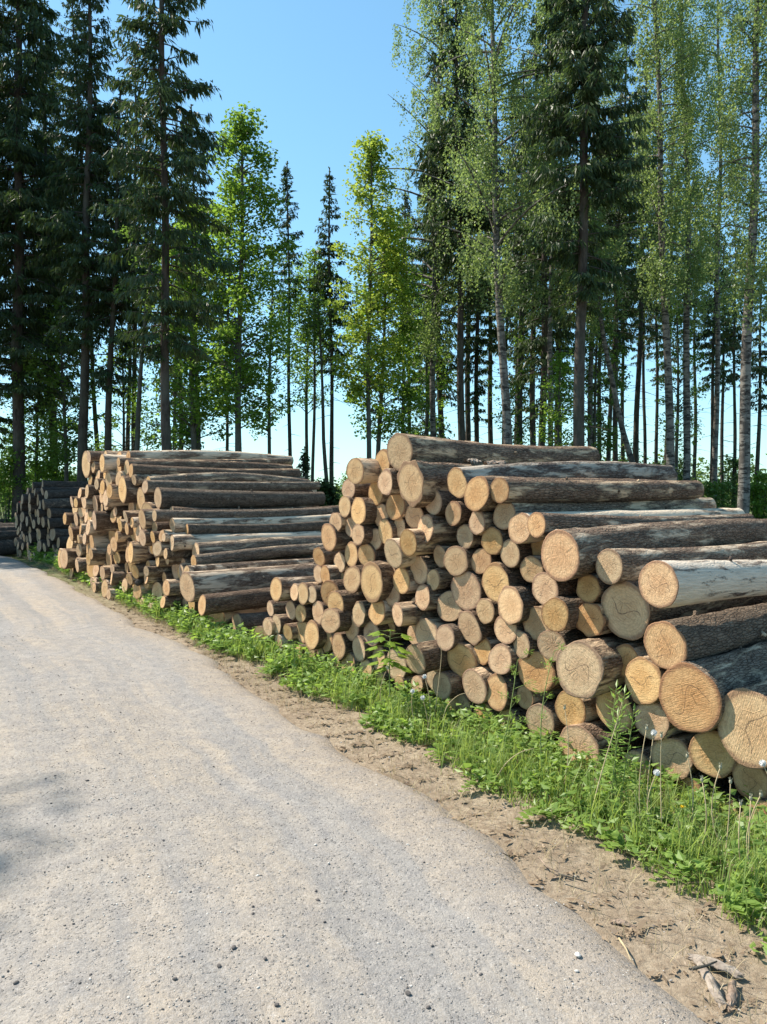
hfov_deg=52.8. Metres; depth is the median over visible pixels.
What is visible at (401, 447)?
log
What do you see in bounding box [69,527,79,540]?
log
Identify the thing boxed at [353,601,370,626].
log
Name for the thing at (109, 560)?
log
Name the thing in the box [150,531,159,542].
log
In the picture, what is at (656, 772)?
dandelion clock
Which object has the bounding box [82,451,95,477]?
log
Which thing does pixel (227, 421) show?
spruce tree
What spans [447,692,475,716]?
log
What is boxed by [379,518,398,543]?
log
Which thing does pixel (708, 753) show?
log
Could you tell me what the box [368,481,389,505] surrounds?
log
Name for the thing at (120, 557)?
log
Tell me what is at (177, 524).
log
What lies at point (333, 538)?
log
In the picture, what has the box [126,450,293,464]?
log
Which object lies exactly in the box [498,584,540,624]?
log
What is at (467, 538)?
log
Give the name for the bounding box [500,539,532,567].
log
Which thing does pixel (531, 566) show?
log
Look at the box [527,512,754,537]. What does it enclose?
log
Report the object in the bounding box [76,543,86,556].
log
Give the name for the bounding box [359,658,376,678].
log
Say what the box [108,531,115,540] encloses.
log
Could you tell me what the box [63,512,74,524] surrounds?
log
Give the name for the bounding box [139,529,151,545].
log
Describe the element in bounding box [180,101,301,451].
maple tree
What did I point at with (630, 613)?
log
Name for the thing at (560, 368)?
maple tree
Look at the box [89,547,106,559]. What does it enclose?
log
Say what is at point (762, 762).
dandelion clock
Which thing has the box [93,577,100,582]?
log
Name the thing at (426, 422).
broadleaf tree
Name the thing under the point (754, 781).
log
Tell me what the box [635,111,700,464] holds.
spruce tree
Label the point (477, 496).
log
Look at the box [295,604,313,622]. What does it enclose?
log
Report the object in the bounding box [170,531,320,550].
log
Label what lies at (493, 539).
log
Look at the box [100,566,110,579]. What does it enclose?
log
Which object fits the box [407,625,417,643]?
log
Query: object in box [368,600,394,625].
log
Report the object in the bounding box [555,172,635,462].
birch tree
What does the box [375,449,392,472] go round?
log
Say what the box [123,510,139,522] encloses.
log
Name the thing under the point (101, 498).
log
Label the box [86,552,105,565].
log
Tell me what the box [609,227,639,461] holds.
spruce tree
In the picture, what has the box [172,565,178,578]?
log
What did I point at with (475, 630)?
log
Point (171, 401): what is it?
spruce tree
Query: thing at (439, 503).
log
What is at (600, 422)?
spruce tree
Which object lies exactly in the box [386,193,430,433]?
spruce tree
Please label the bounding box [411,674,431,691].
log
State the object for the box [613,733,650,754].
log
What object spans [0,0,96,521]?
spruce tree
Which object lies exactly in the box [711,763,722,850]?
spent dandelion
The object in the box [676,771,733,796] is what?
log
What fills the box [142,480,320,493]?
log
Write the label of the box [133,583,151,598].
log
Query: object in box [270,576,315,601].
log
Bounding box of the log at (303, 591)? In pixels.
[297,582,322,604]
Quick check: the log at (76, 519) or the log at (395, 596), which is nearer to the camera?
the log at (395, 596)
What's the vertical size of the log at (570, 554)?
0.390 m
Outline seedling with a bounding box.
[281,640,309,672]
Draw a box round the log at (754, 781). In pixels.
[732,763,766,799]
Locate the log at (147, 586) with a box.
[143,582,153,588]
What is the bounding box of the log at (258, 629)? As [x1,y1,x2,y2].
[254,626,274,643]
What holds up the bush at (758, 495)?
on the ground at (656, 952)
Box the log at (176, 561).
[165,557,189,564]
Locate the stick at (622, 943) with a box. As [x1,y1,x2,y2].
[618,937,630,960]
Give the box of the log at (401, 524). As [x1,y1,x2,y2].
[394,518,413,537]
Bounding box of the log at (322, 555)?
[313,546,344,565]
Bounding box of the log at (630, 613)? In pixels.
[601,580,766,639]
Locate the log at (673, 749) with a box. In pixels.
[650,731,698,780]
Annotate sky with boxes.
[0,0,766,488]
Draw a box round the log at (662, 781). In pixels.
[651,774,676,788]
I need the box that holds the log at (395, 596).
[386,587,415,606]
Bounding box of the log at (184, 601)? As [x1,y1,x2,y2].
[182,598,188,609]
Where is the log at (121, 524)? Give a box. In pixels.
[118,519,125,531]
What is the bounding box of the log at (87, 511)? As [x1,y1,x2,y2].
[84,509,93,522]
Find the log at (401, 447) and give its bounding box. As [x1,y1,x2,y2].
[387,433,599,470]
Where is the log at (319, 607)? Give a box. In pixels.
[312,600,328,624]
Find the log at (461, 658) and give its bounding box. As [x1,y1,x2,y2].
[447,641,488,677]
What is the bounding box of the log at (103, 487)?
[100,480,106,494]
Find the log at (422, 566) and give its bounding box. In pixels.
[410,554,439,584]
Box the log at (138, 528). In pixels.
[136,525,141,541]
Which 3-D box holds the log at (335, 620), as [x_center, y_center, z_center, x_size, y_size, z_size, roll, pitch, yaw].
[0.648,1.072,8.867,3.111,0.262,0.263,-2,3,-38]
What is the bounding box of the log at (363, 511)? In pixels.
[351,497,376,524]
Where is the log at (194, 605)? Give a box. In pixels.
[188,601,198,610]
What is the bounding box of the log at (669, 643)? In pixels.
[644,603,766,669]
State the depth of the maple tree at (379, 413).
28.06 m
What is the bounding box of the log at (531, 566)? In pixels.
[520,555,545,582]
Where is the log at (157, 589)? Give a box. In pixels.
[152,581,163,599]
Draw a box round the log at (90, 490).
[85,484,99,498]
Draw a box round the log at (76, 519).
[74,512,79,526]
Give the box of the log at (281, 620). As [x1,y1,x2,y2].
[272,613,297,633]
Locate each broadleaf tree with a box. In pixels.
[131,220,221,449]
[224,246,309,453]
[277,263,340,478]
[371,215,439,444]
[396,275,456,437]
[482,275,555,444]
[554,296,632,456]
[650,301,712,480]
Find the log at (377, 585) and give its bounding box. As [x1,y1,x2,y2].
[361,560,393,602]
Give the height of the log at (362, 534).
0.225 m
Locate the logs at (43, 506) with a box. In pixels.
[0,457,328,616]
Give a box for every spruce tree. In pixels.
[0,0,46,451]
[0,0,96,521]
[2,0,91,480]
[11,34,90,479]
[19,0,142,480]
[46,0,117,449]
[63,86,158,450]
[87,0,236,449]
[93,56,175,450]
[107,141,154,450]
[151,124,206,449]
[169,104,227,449]
[202,216,254,450]
[271,161,306,455]
[296,446,312,478]
[303,166,355,486]
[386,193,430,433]
[398,122,456,438]
[405,54,473,437]
[408,0,519,440]
[431,57,501,440]
[450,137,497,441]
[457,79,512,443]
[484,89,530,443]
[485,52,539,443]
[493,232,537,443]
[501,8,559,444]
[502,2,589,445]
[514,0,661,445]
[518,54,598,445]
[536,239,574,442]
[570,156,627,459]
[586,7,656,460]
[595,99,646,460]
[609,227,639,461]
[613,56,676,462]
[623,178,659,463]
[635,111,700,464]
[635,192,676,463]
[669,183,720,479]
[690,226,740,483]
[703,240,741,503]
[708,227,758,504]
[733,269,766,517]
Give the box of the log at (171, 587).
[163,579,181,595]
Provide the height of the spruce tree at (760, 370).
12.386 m
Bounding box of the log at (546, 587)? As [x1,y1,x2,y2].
[532,572,578,604]
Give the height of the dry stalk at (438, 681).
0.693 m
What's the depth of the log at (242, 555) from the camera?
11.77 m
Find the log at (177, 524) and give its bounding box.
[169,514,330,532]
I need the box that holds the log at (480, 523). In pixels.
[469,511,495,534]
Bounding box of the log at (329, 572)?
[320,565,340,581]
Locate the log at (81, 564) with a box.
[75,558,86,571]
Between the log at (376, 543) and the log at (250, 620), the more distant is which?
the log at (250, 620)
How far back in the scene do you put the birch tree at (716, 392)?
31.37 m
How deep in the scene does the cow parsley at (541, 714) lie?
5.44 m
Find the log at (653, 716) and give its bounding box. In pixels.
[635,702,684,740]
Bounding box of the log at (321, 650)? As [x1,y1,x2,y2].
[317,648,331,663]
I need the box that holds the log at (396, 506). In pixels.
[385,494,408,519]
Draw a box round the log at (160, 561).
[156,556,171,566]
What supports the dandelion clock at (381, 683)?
on the ground at (656, 952)
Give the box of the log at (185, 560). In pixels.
[181,554,312,562]
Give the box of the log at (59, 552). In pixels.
[58,548,61,567]
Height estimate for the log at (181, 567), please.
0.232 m
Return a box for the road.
[0,556,706,1023]
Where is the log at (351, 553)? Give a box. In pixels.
[345,541,361,566]
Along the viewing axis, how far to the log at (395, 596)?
7.41 m
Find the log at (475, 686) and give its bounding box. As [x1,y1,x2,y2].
[462,665,494,703]
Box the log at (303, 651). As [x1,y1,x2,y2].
[296,644,306,657]
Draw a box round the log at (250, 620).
[232,612,272,634]
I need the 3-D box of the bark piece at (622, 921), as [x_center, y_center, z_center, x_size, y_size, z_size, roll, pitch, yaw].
[1.112,1.906,3.581,0.119,0.030,0.036,1,2,32]
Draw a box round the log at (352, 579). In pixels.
[343,565,363,592]
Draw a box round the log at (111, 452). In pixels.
[104,451,126,454]
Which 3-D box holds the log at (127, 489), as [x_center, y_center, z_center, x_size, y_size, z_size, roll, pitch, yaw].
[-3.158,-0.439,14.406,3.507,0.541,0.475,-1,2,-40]
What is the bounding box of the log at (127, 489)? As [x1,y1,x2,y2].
[118,475,141,503]
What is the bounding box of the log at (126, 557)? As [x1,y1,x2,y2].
[125,546,129,562]
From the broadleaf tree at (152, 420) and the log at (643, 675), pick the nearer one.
the log at (643, 675)
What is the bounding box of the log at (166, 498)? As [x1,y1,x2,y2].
[154,487,325,508]
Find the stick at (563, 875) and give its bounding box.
[558,873,587,882]
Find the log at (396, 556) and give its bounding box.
[384,538,432,567]
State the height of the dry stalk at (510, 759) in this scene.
0.242 m
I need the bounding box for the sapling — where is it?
[365,629,414,711]
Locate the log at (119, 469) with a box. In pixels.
[116,466,123,472]
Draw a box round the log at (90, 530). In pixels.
[86,520,108,534]
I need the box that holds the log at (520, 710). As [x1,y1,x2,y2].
[500,705,528,731]
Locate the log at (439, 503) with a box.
[426,490,463,515]
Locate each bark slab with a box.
[462,458,481,463]
[483,460,505,464]
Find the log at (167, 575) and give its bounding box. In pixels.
[162,571,173,582]
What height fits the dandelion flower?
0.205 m
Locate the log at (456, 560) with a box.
[443,546,482,575]
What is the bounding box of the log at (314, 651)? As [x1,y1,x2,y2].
[308,649,317,660]
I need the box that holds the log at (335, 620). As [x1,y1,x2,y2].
[320,608,352,633]
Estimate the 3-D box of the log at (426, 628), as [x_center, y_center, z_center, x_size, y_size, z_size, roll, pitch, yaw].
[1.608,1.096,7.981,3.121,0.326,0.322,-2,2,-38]
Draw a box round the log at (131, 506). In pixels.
[128,502,136,510]
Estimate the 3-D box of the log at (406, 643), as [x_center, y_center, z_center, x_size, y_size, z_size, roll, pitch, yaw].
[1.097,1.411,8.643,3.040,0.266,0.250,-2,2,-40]
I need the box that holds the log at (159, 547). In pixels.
[152,541,169,555]
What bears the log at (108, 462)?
on the log at (110, 477)
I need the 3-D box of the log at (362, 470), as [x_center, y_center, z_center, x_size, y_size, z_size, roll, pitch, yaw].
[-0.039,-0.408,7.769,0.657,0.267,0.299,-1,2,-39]
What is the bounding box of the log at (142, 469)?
[129,464,300,477]
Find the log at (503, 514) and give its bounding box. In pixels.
[493,497,715,529]
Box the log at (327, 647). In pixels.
[323,633,334,652]
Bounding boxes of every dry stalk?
[434,646,441,712]
[496,748,533,777]
[589,701,622,819]
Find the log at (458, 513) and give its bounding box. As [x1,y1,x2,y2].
[445,501,472,525]
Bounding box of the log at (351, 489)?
[342,479,370,497]
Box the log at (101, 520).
[92,511,117,530]
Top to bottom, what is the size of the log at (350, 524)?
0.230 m
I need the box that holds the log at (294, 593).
[290,583,299,600]
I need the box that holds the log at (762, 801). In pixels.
[748,797,766,823]
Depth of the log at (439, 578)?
6.94 m
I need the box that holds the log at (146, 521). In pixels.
[138,507,294,528]
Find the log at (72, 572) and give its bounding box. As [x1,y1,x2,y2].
[69,568,76,578]
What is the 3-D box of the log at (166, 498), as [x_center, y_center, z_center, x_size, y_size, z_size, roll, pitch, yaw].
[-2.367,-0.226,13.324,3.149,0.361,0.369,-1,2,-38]
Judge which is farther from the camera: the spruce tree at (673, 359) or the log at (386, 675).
the spruce tree at (673, 359)
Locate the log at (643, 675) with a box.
[625,655,666,704]
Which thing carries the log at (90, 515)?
on the log at (90, 530)
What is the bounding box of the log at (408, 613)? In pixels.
[392,601,439,626]
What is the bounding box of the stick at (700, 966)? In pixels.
[692,960,716,970]
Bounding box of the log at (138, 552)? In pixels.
[128,541,155,563]
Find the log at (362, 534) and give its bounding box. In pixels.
[352,524,378,544]
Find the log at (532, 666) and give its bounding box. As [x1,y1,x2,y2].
[518,649,560,692]
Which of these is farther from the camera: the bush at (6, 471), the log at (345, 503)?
the bush at (6, 471)
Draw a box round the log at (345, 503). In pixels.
[339,496,354,517]
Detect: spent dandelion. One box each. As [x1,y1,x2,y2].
[563,705,568,783]
[639,724,647,828]
[660,732,662,826]
[686,751,693,821]
[700,775,706,844]
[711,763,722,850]
[724,777,732,858]
[738,799,742,861]
[746,789,762,875]
[748,793,752,869]
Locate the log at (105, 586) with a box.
[101,579,121,597]
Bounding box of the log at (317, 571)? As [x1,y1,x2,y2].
[313,565,322,583]
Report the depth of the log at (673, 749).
5.17 m
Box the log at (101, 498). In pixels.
[99,493,102,503]
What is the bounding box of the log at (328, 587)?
[320,579,345,605]
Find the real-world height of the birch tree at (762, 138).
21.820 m
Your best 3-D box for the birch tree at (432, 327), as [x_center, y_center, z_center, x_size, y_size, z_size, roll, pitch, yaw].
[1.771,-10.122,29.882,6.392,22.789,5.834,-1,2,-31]
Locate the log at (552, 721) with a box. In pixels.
[526,699,565,737]
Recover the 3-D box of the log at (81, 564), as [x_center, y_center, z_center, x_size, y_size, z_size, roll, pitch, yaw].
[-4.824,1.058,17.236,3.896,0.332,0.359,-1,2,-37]
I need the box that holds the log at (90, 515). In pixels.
[87,510,93,520]
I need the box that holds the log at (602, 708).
[596,685,638,731]
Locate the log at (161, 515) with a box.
[152,507,332,521]
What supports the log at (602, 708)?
on the log at (579, 710)
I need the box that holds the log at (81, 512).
[78,508,85,517]
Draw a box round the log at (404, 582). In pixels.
[392,567,419,593]
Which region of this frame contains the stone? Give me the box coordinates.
[575,951,580,957]
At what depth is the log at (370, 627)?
7.69 m
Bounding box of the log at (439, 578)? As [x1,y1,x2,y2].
[427,568,453,590]
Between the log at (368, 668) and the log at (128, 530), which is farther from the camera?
the log at (128, 530)
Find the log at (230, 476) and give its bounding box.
[146,472,310,481]
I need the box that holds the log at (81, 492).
[78,488,85,497]
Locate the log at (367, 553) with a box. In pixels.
[358,543,385,564]
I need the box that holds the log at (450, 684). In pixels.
[433,670,463,699]
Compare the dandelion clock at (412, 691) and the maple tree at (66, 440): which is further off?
the maple tree at (66, 440)
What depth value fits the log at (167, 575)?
12.28 m
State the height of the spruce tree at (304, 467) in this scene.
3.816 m
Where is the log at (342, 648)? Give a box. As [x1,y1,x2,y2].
[332,632,352,659]
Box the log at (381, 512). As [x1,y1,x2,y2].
[375,503,388,526]
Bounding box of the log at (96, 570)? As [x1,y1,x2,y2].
[93,565,102,576]
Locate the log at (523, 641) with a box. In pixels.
[513,629,537,658]
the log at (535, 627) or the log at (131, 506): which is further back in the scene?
the log at (131, 506)
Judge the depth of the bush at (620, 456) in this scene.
45.78 m
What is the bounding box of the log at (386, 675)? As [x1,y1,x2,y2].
[373,671,394,686]
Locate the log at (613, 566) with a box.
[595,541,766,584]
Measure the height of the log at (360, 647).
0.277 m
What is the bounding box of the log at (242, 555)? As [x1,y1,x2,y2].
[191,543,322,564]
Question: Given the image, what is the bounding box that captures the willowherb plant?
[598,680,640,806]
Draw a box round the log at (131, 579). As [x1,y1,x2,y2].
[126,572,136,584]
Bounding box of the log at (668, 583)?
[638,556,766,607]
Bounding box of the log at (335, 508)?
[170,505,339,512]
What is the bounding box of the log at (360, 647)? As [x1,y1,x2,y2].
[352,634,373,661]
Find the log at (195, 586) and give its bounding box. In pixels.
[180,562,317,601]
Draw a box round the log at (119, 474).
[115,471,126,485]
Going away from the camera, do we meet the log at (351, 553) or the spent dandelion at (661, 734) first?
the spent dandelion at (661, 734)
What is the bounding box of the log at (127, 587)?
[122,578,132,591]
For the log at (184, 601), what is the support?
on the ground at (656, 952)
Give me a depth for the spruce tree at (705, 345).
37.63 m
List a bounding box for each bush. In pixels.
[0,412,45,511]
[0,446,39,521]
[26,418,77,481]
[96,442,121,450]
[314,477,342,506]
[338,457,359,495]
[611,439,653,463]
[655,459,679,478]
[678,454,706,482]
[703,479,735,507]
[717,454,761,507]
[749,470,766,518]
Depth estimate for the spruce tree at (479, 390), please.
36.76 m
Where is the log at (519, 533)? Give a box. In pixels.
[508,508,744,543]
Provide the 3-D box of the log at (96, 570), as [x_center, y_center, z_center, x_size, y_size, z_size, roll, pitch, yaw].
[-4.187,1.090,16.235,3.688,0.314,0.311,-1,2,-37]
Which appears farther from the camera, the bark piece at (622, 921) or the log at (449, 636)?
the log at (449, 636)
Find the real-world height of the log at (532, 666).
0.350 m
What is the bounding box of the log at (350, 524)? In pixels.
[345,517,355,537]
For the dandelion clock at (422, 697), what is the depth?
6.23 m
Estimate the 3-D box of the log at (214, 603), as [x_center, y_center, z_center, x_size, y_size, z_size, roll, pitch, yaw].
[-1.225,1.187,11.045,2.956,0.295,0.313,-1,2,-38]
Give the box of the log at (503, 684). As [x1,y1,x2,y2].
[487,671,523,711]
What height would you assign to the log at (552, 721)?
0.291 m
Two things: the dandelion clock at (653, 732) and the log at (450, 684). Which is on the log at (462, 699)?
the log at (450, 684)
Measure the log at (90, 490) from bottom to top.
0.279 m
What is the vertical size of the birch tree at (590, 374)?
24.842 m
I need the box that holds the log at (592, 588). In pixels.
[576,573,610,602]
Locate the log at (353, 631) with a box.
[345,615,363,640]
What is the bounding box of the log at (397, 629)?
[388,623,408,636]
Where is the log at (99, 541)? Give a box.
[89,535,109,547]
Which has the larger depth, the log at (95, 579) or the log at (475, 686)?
the log at (95, 579)
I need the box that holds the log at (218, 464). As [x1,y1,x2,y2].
[124,460,292,474]
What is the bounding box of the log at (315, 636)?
[304,620,326,650]
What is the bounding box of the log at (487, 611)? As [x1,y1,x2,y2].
[476,598,498,623]
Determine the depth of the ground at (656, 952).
4.14 m
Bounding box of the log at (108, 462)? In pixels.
[100,454,125,472]
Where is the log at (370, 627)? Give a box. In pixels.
[363,621,406,646]
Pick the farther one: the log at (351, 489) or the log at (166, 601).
the log at (166, 601)
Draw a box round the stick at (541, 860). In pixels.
[538,856,557,871]
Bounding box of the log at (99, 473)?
[96,470,103,478]
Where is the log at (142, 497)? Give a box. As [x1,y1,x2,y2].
[137,487,312,508]
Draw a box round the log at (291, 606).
[285,600,299,619]
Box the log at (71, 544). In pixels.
[66,536,77,547]
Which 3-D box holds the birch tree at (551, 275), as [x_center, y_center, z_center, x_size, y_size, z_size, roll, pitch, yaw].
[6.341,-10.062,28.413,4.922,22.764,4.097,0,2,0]
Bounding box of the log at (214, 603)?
[198,587,272,615]
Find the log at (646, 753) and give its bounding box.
[621,745,654,780]
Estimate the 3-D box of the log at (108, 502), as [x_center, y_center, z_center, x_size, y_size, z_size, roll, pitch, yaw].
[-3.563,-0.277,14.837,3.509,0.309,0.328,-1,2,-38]
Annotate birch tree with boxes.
[350,0,520,436]
[411,0,597,444]
[499,0,614,445]
[548,0,657,445]
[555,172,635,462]
[589,0,729,468]
[633,0,736,480]
[650,0,766,497]
[677,0,766,513]
[730,28,766,214]
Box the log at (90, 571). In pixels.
[87,565,93,577]
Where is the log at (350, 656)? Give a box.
[341,652,359,674]
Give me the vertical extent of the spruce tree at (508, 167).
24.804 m
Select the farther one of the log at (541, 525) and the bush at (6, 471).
the bush at (6, 471)
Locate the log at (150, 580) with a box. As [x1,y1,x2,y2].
[144,575,161,583]
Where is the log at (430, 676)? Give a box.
[426,669,451,689]
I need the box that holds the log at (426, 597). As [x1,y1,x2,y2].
[415,584,450,610]
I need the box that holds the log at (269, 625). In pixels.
[263,617,275,635]
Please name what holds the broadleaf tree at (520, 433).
on the ground at (656, 952)
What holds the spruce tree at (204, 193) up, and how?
on the ground at (656, 952)
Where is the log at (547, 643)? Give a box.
[537,628,616,660]
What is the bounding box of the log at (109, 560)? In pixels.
[106,552,114,565]
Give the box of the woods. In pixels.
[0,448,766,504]
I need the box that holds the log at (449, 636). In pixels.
[436,622,466,650]
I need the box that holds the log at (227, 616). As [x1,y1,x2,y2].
[208,607,266,627]
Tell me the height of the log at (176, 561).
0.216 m
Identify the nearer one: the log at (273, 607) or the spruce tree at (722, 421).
the log at (273, 607)
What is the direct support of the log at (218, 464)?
on the log at (127, 489)
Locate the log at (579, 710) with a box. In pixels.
[555,691,599,725]
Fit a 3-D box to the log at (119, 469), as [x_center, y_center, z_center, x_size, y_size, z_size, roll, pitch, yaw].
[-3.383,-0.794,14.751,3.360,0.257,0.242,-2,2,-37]
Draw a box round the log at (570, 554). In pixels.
[541,518,766,581]
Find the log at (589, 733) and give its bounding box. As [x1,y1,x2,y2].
[558,719,654,768]
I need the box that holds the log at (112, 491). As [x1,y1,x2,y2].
[106,484,119,498]
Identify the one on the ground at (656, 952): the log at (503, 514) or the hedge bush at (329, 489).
the hedge bush at (329, 489)
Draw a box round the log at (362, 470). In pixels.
[346,458,380,483]
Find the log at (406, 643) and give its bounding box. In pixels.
[372,640,410,669]
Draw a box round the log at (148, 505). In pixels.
[141,502,311,508]
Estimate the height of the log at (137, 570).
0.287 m
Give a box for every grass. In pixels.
[25,554,766,936]
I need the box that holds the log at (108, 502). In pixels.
[103,490,128,506]
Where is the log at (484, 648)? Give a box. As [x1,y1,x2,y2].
[474,636,501,664]
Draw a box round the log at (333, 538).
[321,523,352,551]
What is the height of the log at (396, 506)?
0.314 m
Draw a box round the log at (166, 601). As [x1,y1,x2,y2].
[160,595,183,607]
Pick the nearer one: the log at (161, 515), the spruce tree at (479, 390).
the log at (161, 515)
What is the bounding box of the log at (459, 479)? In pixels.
[447,461,677,497]
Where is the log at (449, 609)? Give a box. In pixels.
[437,591,463,621]
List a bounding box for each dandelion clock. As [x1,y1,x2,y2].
[380,665,388,704]
[410,689,416,727]
[421,695,428,732]
[422,674,430,711]
[646,730,656,809]
[647,769,659,824]
[759,760,766,772]
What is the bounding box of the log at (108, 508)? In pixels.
[104,506,115,510]
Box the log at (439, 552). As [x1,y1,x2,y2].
[433,545,451,567]
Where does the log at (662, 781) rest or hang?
on the ground at (656, 952)
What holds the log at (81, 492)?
on the log at (81, 512)
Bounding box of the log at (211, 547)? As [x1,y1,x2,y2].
[192,536,321,554]
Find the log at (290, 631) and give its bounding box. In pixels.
[283,622,297,640]
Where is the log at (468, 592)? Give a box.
[451,570,487,610]
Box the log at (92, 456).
[87,451,104,462]
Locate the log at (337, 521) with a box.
[329,513,346,531]
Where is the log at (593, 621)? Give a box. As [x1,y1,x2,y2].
[576,601,611,637]
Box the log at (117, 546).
[110,537,127,551]
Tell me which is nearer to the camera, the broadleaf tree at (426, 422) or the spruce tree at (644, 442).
the broadleaf tree at (426, 422)
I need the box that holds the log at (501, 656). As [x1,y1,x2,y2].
[488,643,518,674]
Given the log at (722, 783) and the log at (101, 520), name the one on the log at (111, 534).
the log at (101, 520)
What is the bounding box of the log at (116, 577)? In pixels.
[110,571,126,584]
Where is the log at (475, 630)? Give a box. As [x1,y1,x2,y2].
[458,610,495,645]
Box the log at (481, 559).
[471,548,501,573]
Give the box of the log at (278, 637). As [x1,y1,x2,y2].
[275,633,298,647]
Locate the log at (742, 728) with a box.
[717,680,766,768]
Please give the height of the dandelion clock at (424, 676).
0.447 m
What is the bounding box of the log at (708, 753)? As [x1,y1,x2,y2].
[688,728,736,778]
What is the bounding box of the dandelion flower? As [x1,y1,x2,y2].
[677,805,683,833]
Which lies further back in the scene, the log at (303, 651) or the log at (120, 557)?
the log at (120, 557)
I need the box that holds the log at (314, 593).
[308,585,321,602]
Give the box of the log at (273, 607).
[267,600,287,615]
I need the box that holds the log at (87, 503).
[82,497,92,508]
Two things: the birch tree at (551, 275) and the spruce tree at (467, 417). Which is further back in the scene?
the spruce tree at (467, 417)
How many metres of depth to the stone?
3.24 m
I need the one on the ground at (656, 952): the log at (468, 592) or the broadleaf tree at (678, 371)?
the broadleaf tree at (678, 371)
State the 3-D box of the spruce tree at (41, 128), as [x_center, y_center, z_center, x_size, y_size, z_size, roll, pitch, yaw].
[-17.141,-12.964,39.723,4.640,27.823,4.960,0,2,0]
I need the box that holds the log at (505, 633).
[494,616,523,644]
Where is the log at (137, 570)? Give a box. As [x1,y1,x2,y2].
[131,563,145,578]
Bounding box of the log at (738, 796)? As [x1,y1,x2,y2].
[720,793,748,812]
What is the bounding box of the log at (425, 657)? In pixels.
[405,640,448,673]
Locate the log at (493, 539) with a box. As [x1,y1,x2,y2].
[481,527,518,554]
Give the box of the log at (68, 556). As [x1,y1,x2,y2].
[60,548,85,568]
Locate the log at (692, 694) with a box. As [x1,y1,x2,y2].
[659,641,766,732]
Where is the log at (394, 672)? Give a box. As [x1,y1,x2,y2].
[386,647,416,678]
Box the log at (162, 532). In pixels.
[159,529,178,541]
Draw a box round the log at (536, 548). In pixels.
[531,539,543,554]
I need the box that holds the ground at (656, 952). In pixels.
[0,492,766,1023]
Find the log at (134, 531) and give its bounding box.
[133,528,135,540]
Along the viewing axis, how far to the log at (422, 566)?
7.15 m
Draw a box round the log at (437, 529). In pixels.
[417,514,461,543]
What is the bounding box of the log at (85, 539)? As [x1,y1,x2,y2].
[83,532,89,544]
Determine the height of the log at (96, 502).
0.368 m
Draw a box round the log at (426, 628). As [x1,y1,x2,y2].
[415,617,457,642]
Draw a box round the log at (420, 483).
[397,460,478,507]
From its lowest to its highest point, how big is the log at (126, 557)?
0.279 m
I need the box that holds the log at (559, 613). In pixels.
[541,595,584,631]
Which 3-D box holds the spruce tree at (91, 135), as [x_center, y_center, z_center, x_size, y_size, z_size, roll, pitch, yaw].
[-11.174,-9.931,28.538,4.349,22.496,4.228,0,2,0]
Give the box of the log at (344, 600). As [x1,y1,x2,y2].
[327,590,366,610]
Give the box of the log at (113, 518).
[110,510,116,522]
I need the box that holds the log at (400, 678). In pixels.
[395,673,426,688]
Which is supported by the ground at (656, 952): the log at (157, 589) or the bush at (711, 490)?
the bush at (711, 490)
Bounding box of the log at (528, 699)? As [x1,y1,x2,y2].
[517,685,563,709]
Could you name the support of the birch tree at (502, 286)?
on the ground at (656, 952)
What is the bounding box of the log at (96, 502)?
[92,495,101,510]
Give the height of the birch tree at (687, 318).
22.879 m
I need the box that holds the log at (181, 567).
[179,556,312,576]
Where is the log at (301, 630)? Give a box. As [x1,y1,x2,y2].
[297,622,307,643]
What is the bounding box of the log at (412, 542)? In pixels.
[400,528,459,556]
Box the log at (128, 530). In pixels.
[125,523,132,534]
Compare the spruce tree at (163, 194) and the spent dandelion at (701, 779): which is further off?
the spruce tree at (163, 194)
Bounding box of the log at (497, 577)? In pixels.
[482,561,531,602]
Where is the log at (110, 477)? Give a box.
[105,471,116,485]
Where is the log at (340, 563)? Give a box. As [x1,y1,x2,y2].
[334,552,347,572]
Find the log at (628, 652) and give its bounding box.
[616,641,647,677]
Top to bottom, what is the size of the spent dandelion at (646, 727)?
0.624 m
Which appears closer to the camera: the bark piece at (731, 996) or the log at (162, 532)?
the bark piece at (731, 996)
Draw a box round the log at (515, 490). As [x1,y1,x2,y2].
[490,477,703,503]
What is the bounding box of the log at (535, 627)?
[523,605,548,640]
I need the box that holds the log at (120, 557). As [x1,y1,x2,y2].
[115,551,125,562]
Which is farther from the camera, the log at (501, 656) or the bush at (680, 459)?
the bush at (680, 459)
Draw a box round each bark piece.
[611,919,636,927]
[687,953,744,979]
[692,957,728,1008]
[725,979,737,1011]
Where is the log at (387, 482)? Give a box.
[378,468,399,494]
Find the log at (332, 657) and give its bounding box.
[328,652,340,668]
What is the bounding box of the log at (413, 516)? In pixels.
[405,505,429,528]
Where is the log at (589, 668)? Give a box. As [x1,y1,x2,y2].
[556,636,643,698]
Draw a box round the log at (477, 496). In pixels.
[464,476,703,511]
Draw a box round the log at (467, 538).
[457,524,481,548]
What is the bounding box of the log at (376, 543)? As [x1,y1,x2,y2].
[370,528,384,549]
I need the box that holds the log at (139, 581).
[134,578,143,585]
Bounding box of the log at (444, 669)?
[434,666,450,671]
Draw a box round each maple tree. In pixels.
[0,351,76,480]
[7,297,104,480]
[77,330,160,450]
[111,162,180,450]
[143,201,244,449]
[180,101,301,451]
[269,245,350,481]
[289,294,346,481]
[320,129,418,457]
[340,220,425,457]
[528,349,592,445]
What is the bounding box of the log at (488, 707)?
[473,702,500,722]

